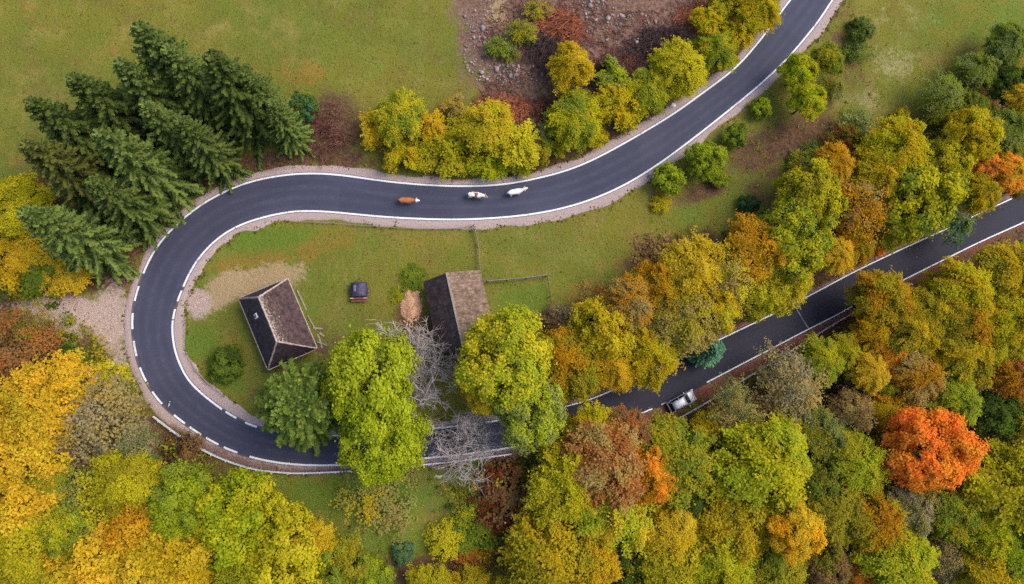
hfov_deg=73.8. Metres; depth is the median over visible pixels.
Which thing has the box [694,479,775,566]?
broadleaf tree
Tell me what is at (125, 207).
spruce tree
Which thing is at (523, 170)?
shrub
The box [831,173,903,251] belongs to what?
broadleaf tree
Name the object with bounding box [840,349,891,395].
broadleaf tree
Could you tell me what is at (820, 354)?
broadleaf tree
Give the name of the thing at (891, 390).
broadleaf tree
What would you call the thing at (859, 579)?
broadleaf tree
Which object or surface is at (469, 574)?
broadleaf tree
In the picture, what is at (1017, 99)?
broadleaf tree
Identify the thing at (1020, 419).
broadleaf tree
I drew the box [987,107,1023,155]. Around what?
broadleaf tree
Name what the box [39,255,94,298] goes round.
shrub
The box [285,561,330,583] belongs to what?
broadleaf tree
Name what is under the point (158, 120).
spruce tree
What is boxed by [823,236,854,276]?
broadleaf tree
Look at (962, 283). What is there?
broadleaf tree
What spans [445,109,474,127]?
shrub
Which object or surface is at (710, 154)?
broadleaf tree
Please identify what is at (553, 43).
brush heap
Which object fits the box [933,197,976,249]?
broadleaf tree
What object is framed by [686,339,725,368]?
conifer tree
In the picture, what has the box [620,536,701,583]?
broadleaf tree
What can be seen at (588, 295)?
shrub
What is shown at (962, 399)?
broadleaf tree
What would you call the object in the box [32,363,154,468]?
broadleaf tree
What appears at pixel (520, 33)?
shrub
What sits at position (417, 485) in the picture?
weeds
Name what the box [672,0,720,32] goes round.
brush heap
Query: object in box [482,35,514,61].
shrub
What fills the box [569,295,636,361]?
broadleaf tree
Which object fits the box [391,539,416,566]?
shrub
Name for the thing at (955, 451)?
broadleaf tree
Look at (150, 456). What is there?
broadleaf tree
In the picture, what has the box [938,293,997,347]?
broadleaf tree
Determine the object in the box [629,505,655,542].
broadleaf tree
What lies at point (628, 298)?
broadleaf tree
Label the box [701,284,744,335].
broadleaf tree
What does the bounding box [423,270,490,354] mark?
barn
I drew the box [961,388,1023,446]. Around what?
broadleaf tree
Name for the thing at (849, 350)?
broadleaf tree
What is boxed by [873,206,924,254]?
broadleaf tree
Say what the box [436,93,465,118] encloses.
shrub
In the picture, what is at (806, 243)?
broadleaf tree
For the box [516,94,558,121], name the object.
brush heap
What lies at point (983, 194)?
broadleaf tree
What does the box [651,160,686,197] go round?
shrub
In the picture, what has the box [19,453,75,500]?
broadleaf tree
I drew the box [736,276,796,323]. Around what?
broadleaf tree
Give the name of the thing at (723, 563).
broadleaf tree
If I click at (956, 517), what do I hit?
broadleaf tree
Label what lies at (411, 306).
chip heap
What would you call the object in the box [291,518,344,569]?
broadleaf tree
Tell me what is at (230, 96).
spruce tree
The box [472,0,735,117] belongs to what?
twig litter
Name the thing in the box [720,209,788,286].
broadleaf tree
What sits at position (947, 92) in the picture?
broadleaf tree
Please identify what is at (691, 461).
broadleaf tree
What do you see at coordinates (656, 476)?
broadleaf tree
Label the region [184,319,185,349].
fence
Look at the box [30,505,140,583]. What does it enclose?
broadleaf tree
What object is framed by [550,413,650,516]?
broadleaf tree
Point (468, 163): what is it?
shrub
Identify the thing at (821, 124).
weeds
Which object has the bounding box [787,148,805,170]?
shrub
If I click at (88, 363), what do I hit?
broadleaf tree
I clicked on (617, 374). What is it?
broadleaf tree
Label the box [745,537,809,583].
broadleaf tree
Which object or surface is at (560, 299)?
fallen leaves
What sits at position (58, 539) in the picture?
broadleaf tree
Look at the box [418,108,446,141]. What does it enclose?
broadleaf tree
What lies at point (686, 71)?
broadleaf tree
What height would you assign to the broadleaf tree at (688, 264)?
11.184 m
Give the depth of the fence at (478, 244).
93.76 m
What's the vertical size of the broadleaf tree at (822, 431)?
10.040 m
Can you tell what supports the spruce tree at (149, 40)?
on the ground at (214, 306)
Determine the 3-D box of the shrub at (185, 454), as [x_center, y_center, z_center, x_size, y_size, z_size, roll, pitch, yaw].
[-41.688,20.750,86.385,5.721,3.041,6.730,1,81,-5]
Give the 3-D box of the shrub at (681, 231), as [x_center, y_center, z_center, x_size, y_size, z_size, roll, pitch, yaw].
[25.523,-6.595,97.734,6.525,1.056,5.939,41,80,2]
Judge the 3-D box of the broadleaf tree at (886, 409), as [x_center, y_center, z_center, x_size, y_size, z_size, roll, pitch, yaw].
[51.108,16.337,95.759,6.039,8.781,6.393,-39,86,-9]
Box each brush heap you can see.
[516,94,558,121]
[519,27,570,79]
[531,3,588,47]
[573,45,640,89]
[616,21,686,65]
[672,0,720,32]
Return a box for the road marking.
[131,0,1023,465]
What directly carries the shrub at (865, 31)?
on the ground at (214, 306)
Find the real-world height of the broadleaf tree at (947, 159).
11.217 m
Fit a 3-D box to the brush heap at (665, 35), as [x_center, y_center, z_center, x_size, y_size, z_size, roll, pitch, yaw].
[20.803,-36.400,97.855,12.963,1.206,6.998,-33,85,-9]
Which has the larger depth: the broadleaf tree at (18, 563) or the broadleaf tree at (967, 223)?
the broadleaf tree at (967, 223)
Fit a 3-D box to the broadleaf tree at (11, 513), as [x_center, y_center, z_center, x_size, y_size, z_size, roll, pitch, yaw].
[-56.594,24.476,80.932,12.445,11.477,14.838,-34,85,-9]
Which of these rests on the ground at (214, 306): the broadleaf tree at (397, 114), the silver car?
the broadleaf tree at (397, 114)
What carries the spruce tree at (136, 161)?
on the ground at (214, 306)
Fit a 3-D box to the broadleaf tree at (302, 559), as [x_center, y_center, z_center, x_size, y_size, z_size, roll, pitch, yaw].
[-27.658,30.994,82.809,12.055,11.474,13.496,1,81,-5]
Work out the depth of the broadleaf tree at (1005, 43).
98.82 m
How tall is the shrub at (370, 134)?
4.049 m
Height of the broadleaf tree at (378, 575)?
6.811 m
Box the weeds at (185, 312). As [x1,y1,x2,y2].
[121,0,1017,477]
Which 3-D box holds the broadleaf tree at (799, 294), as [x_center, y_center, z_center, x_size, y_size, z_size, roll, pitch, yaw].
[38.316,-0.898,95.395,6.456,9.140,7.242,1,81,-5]
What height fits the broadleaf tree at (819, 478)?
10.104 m
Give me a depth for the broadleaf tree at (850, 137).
97.83 m
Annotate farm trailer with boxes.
[350,277,368,301]
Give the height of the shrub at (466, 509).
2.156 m
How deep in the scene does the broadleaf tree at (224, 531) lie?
78.83 m
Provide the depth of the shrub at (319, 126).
94.86 m
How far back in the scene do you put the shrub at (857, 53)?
100.80 m
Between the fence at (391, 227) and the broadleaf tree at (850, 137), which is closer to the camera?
the fence at (391, 227)
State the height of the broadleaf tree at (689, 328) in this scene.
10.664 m
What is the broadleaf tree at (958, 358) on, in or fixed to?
on the ground at (214, 306)
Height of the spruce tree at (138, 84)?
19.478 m
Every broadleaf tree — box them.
[0,169,55,239]
[0,305,69,398]
[0,306,63,364]
[0,347,102,458]
[0,408,91,502]
[0,454,80,555]
[0,500,74,583]
[0,556,89,583]
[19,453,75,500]
[25,496,99,564]
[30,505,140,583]
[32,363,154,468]
[40,417,118,474]
[43,339,89,381]
[51,433,139,535]
[79,358,104,402]
[84,357,134,400]
[84,447,164,523]
[86,416,163,459]
[92,465,190,569]
[106,541,176,583]
[118,522,216,583]
[124,439,163,465]
[144,459,227,542]
[185,466,289,573]
[207,549,278,583]
[243,492,331,583]
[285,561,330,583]
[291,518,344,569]
[314,531,374,583]
[318,324,421,448]
[334,405,436,491]
[351,550,395,583]
[368,86,429,147]
[403,560,454,583]
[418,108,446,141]
[446,96,517,158]
[448,563,498,583]
[452,300,556,412]
[461,370,505,416]
[491,118,541,169]
[491,380,567,456]
[492,569,517,583]
[497,502,605,583]
[520,319,599,405]
[520,431,593,532]
[539,84,602,154]
[545,40,596,95]
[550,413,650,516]
[554,411,572,439]
[560,398,618,441]
[560,488,659,558]
[567,358,601,403]
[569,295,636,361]
[574,536,622,583]
[590,83,642,130]
[593,353,636,394]
[600,270,657,336]
[605,403,654,448]
[610,541,647,583]
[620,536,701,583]
[621,67,673,118]
[623,258,692,333]
[628,326,685,395]
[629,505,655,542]
[634,444,680,508]
[634,504,698,564]
[640,406,720,518]
[646,35,709,100]
[646,291,731,359]
[655,226,732,300]
[678,486,709,532]
[683,139,729,181]
[688,5,724,34]
[688,404,730,447]
[689,29,737,73]
[692,534,760,583]
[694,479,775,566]
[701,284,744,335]
[701,367,769,442]
[705,0,736,24]
[706,238,758,313]
[706,407,815,526]
[715,15,757,51]
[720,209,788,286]
[729,0,784,36]
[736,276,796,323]
[745,336,831,426]
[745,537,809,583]
[753,194,839,288]
[765,497,828,566]
[770,155,850,229]
[775,52,819,92]
[777,263,814,308]
[785,82,827,121]
[789,401,851,464]
[791,331,846,388]
[798,453,841,503]
[802,478,868,549]
[802,536,853,583]
[809,41,844,77]
[814,140,857,184]
[819,427,891,499]
[821,124,861,158]
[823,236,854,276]
[825,381,878,433]
[828,327,861,374]
[830,218,881,272]
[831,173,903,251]
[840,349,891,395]
[842,265,916,331]
[844,481,909,554]
[847,555,876,583]
[848,147,901,208]
[848,310,895,356]
[848,526,941,583]
[852,111,934,185]
[860,372,902,402]
[860,392,906,431]
[865,228,885,257]
[870,157,970,241]
[872,337,912,374]
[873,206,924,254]
[877,405,989,497]
[883,480,947,538]
[886,309,945,360]
[886,349,948,409]
[909,286,957,342]
[913,65,972,124]
[918,255,995,321]
[918,529,965,583]
[923,135,975,183]
[923,371,985,428]
[928,331,997,390]
[931,485,985,547]
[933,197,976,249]
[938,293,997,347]
[941,104,1006,165]
[948,50,1002,91]
[948,90,990,120]
[949,538,1021,583]
[955,435,1023,535]
[957,512,1017,562]
[959,170,1003,218]
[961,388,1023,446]
[968,239,1023,300]
[970,154,1000,179]
[980,16,1023,67]
[980,322,1023,368]
[982,292,1023,355]
[982,356,1023,406]
[983,64,1023,105]
[986,528,1023,583]
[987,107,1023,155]
[994,150,1023,196]
[997,81,1023,113]
[1002,187,1023,201]
[1013,398,1023,440]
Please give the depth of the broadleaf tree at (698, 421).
91.02 m
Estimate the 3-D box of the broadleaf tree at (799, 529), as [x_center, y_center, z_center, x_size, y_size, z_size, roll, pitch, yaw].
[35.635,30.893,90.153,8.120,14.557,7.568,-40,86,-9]
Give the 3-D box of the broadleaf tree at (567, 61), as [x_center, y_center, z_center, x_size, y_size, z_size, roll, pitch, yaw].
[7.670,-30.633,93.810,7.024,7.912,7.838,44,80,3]
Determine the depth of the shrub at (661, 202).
96.51 m
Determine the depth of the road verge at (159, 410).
95.09 m
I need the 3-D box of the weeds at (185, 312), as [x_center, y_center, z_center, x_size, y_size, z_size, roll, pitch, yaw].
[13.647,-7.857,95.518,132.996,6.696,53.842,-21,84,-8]
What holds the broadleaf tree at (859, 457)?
on the ground at (214, 306)
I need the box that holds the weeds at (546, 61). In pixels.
[487,10,683,97]
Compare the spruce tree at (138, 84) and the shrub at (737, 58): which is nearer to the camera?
the spruce tree at (138, 84)
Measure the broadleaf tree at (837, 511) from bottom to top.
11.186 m
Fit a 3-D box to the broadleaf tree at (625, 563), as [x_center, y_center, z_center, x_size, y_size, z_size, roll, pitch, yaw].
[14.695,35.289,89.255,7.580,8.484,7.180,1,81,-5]
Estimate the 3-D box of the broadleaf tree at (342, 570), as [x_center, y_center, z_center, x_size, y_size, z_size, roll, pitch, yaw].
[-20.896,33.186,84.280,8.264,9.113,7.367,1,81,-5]
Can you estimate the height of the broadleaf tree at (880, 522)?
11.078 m
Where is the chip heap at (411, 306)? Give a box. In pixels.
[400,288,422,327]
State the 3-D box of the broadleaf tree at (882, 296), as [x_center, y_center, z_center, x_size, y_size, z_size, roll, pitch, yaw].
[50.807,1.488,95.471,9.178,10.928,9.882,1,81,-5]
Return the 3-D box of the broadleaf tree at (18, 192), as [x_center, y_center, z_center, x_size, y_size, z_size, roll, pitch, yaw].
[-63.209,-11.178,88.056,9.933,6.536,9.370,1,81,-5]
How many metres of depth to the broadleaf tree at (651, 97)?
94.44 m
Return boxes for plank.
[297,290,306,309]
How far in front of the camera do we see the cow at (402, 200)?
93.36 m
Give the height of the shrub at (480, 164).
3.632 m
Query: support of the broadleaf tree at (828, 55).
on the ground at (214, 306)
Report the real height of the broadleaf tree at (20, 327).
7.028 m
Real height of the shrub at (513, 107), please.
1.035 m
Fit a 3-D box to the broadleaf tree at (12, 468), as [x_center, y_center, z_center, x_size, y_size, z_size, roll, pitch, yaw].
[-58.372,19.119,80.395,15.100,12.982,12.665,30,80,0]
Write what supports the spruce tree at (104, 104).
on the ground at (214, 306)
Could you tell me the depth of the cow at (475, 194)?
94.21 m
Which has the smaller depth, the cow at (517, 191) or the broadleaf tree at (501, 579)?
the broadleaf tree at (501, 579)
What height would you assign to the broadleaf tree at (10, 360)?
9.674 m
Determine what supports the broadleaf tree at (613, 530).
on the ground at (214, 306)
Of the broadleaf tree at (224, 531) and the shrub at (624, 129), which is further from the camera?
the shrub at (624, 129)
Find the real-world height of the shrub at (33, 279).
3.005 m
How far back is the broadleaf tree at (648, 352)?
88.48 m
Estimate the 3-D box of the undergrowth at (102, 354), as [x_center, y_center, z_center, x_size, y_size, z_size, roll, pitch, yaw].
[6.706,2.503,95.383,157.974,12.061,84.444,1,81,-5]
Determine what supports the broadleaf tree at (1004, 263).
on the ground at (214, 306)
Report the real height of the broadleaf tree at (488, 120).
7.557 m
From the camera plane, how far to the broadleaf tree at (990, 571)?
92.16 m
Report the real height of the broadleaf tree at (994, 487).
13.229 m
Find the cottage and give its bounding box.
[238,278,317,369]
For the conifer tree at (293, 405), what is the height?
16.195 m
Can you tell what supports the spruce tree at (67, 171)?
on the ground at (214, 306)
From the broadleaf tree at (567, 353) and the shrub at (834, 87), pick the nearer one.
the broadleaf tree at (567, 353)
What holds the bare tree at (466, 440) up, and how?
on the ground at (214, 306)
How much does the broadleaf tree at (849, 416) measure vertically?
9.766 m
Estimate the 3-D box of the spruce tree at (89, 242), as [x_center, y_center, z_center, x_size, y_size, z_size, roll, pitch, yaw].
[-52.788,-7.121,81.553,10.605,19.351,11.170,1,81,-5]
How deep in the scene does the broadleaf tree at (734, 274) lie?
89.55 m
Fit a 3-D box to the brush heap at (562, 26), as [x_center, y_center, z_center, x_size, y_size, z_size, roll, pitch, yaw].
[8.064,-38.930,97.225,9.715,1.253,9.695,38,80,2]
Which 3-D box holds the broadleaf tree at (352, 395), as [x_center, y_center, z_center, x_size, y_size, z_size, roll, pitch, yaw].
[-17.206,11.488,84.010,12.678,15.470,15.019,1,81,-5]
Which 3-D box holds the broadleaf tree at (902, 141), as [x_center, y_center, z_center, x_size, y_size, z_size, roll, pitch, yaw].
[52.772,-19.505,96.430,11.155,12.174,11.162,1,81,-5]
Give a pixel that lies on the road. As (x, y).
(171, 264)
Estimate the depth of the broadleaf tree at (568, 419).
87.95 m
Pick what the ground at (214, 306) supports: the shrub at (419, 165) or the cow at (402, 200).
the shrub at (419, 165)
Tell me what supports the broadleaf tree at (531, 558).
on the ground at (214, 306)
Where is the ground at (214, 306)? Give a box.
[0,0,1023,583]
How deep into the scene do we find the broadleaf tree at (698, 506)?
87.44 m
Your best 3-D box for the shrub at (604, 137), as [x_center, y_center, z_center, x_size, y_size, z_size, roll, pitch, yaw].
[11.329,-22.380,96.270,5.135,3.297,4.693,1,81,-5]
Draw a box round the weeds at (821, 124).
[315,14,884,249]
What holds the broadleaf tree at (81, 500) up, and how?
on the ground at (214, 306)
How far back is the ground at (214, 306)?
95.40 m
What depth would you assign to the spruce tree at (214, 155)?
86.64 m
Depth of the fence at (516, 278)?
93.73 m
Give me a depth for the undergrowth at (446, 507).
90.07 m
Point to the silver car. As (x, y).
(681, 401)
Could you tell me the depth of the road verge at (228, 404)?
94.36 m
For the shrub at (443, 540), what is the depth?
88.22 m
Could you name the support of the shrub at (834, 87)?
on the ground at (214, 306)
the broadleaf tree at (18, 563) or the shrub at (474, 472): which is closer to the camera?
the broadleaf tree at (18, 563)
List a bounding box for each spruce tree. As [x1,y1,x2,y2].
[16,203,143,289]
[17,138,119,223]
[23,96,120,177]
[65,71,161,149]
[84,173,180,251]
[90,127,205,224]
[112,56,218,145]
[129,20,226,138]
[138,99,226,185]
[159,43,238,146]
[172,115,253,194]
[201,48,293,170]
[239,69,296,146]
[265,98,315,161]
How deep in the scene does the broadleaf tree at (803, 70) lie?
95.10 m
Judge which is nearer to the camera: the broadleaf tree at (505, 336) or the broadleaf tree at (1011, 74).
the broadleaf tree at (505, 336)
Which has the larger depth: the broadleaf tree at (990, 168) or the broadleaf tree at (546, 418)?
the broadleaf tree at (990, 168)
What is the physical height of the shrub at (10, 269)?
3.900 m
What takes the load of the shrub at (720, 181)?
on the ground at (214, 306)
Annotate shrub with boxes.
[0,234,41,298]
[4,233,60,265]
[16,263,61,299]
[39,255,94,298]
[161,429,207,477]
[206,344,246,384]
[289,90,319,123]
[306,102,362,169]
[328,451,391,533]
[358,107,385,151]
[359,469,417,544]
[380,135,424,174]
[388,285,408,304]
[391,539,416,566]
[396,261,428,292]
[406,149,438,173]
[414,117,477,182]
[422,517,467,564]
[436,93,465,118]
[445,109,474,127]
[445,501,477,530]
[445,503,504,554]
[449,534,494,572]
[456,150,477,175]
[456,456,504,513]
[461,452,530,540]
[466,148,508,182]
[471,90,545,128]
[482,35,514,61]
[501,43,521,64]
[502,18,538,47]
[505,148,533,179]
[521,0,554,22]
[526,118,550,143]
[536,125,565,165]
[537,299,585,330]
[574,279,610,302]
[585,124,609,149]
[593,53,632,95]
[616,111,639,134]
[625,230,682,265]
[649,191,671,214]
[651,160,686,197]
[674,222,706,242]
[706,171,728,187]
[717,51,739,66]
[720,121,747,149]
[737,194,762,215]
[749,97,772,120]
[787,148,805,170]
[799,139,829,166]
[820,73,846,103]
[828,106,877,151]
[841,40,875,64]
[845,15,876,42]
[893,105,912,120]
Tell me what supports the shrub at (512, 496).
on the ground at (214, 306)
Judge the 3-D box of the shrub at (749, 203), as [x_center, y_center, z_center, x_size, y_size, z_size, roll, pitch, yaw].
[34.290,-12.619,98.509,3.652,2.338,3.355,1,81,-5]
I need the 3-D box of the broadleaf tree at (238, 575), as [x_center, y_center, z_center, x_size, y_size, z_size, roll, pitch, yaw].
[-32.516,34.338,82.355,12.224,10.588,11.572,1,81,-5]
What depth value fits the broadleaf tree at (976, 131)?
93.82 m
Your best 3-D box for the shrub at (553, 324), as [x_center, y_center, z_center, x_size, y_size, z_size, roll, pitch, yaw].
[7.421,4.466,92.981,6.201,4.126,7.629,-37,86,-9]
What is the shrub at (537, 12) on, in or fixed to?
on the ground at (214, 306)
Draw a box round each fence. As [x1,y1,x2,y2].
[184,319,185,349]
[185,352,224,395]
[293,221,471,229]
[473,223,480,269]
[487,275,546,281]
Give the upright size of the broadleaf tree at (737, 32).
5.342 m
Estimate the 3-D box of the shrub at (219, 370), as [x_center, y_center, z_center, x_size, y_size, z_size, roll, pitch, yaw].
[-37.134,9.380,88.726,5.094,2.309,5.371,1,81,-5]
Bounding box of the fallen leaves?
[4,1,1023,583]
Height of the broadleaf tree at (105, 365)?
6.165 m
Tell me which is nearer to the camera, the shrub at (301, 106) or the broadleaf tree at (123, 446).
the broadleaf tree at (123, 446)
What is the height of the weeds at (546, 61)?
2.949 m
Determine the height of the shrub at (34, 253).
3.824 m
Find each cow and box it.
[397,197,419,204]
[466,192,487,198]
[506,186,527,195]
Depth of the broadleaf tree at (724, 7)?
95.73 m
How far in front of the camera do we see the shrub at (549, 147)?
94.91 m
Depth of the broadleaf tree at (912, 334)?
91.42 m
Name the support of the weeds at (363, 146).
on the ground at (214, 306)
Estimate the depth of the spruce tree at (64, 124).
79.60 m
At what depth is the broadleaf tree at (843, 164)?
92.67 m
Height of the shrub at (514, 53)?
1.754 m
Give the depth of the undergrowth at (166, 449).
89.86 m
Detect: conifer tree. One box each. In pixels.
[254,357,342,456]
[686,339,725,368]
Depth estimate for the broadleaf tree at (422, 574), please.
86.14 m
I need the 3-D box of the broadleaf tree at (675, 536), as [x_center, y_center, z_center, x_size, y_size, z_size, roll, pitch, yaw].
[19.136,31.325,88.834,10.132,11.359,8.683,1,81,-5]
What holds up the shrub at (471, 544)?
on the ground at (214, 306)
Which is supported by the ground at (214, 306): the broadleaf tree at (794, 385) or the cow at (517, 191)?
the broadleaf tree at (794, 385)
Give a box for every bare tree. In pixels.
[365,317,464,423]
[422,401,506,495]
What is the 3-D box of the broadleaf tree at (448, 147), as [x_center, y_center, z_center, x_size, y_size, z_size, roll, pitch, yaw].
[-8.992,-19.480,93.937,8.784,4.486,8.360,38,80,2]
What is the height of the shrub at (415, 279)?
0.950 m
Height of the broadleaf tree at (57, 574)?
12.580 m
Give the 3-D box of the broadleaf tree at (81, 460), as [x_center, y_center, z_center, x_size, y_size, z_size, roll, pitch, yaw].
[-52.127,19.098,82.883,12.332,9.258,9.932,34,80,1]
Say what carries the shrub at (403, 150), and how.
on the ground at (214, 306)
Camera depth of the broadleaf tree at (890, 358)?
92.32 m
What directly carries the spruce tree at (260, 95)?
on the ground at (214, 306)
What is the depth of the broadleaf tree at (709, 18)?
95.25 m
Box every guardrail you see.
[152,416,511,474]
[539,283,912,454]
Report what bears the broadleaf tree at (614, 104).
on the ground at (214, 306)
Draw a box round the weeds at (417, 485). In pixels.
[320,474,508,569]
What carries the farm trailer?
on the ground at (214, 306)
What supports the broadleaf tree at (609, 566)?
on the ground at (214, 306)
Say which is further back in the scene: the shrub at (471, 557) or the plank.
the plank
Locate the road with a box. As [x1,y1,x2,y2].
[131,0,1023,466]
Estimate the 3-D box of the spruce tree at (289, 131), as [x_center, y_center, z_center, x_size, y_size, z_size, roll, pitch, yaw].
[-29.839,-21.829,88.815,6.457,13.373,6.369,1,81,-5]
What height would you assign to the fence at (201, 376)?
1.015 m
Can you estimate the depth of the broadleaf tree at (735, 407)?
89.93 m
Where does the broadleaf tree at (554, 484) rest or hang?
on the ground at (214, 306)
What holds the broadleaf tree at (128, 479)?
on the ground at (214, 306)
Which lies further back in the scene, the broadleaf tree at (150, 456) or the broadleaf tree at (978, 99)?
the broadleaf tree at (978, 99)
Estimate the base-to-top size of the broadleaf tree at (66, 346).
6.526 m
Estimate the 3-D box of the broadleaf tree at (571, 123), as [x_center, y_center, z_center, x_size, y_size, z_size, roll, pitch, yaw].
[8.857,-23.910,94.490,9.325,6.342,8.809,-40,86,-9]
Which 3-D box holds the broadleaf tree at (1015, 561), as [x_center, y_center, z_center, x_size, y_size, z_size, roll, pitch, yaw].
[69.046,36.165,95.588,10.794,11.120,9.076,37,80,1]
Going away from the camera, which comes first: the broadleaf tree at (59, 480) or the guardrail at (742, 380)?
the broadleaf tree at (59, 480)
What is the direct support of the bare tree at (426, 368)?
on the ground at (214, 306)
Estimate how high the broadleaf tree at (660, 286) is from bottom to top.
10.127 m
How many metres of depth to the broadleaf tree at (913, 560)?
89.34 m
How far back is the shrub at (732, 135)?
96.80 m
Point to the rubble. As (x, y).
(516, 74)
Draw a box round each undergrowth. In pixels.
[0,53,1023,583]
[0,55,1023,583]
[0,56,1022,583]
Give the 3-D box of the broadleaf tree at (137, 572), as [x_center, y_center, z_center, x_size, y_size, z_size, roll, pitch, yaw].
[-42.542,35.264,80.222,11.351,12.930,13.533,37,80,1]
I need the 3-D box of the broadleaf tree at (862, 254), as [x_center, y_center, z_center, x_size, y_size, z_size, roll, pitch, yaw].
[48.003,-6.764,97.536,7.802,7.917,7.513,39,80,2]
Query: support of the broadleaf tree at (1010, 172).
on the ground at (214, 306)
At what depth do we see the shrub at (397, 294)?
92.61 m
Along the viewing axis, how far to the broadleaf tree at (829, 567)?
89.64 m
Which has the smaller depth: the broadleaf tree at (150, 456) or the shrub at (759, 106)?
the broadleaf tree at (150, 456)
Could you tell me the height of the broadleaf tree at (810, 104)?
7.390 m
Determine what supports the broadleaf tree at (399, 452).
on the ground at (214, 306)
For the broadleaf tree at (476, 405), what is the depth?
83.53 m
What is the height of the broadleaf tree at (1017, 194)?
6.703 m
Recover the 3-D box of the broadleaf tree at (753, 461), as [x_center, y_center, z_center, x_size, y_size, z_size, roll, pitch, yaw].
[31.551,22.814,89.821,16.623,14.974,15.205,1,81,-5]
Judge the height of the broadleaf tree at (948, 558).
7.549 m
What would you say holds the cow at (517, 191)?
on the road
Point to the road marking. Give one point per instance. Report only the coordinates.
(497, 218)
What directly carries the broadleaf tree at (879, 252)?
on the ground at (214, 306)
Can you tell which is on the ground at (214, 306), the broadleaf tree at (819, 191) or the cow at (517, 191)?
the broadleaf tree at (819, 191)
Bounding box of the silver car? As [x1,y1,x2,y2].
[665,390,695,412]
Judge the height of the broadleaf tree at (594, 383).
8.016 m
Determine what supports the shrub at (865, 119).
on the ground at (214, 306)
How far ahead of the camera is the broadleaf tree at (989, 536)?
91.91 m
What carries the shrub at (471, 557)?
on the ground at (214, 306)
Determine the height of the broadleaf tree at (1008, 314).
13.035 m
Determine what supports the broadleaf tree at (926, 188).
on the ground at (214, 306)
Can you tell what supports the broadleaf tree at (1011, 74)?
on the ground at (214, 306)
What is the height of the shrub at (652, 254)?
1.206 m
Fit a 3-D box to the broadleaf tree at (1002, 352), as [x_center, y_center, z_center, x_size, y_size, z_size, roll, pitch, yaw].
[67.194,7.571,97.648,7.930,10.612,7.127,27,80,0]
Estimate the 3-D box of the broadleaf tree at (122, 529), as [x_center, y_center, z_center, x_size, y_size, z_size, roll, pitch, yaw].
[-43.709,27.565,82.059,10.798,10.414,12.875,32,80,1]
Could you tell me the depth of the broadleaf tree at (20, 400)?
77.68 m
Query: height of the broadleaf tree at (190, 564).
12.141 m
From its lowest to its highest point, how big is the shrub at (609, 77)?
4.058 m
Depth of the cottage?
86.43 m
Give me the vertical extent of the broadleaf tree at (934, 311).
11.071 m
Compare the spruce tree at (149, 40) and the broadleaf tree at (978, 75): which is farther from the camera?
the broadleaf tree at (978, 75)
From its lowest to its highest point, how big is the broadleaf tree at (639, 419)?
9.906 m
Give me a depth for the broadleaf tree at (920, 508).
91.18 m
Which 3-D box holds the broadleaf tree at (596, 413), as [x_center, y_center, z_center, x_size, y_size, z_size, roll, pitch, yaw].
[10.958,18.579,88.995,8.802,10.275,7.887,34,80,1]
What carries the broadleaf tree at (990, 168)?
on the ground at (214, 306)
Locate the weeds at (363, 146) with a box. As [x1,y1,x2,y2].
[309,40,873,572]
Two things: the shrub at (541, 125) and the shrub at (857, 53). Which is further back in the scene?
the shrub at (857, 53)
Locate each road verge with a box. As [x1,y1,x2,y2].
[123,0,1023,475]
[174,0,1023,433]
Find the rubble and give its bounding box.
[463,0,662,85]
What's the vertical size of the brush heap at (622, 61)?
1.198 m
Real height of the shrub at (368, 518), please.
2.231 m
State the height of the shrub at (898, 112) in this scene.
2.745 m
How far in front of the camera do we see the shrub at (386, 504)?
88.19 m
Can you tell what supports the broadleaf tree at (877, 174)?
on the ground at (214, 306)
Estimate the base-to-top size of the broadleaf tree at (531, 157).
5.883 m
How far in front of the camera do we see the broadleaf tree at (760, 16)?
95.00 m
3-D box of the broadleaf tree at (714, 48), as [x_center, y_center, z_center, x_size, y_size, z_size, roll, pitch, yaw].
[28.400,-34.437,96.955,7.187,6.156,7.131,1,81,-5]
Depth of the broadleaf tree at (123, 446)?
81.36 m
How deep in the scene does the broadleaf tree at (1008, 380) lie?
93.89 m
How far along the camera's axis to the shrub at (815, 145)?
99.47 m
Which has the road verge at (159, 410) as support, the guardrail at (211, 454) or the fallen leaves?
the guardrail at (211, 454)
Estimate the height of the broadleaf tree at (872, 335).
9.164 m
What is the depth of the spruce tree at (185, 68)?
81.56 m
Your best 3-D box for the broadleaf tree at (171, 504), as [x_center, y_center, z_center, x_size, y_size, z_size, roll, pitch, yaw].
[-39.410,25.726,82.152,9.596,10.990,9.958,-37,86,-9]
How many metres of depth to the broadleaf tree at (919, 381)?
91.31 m

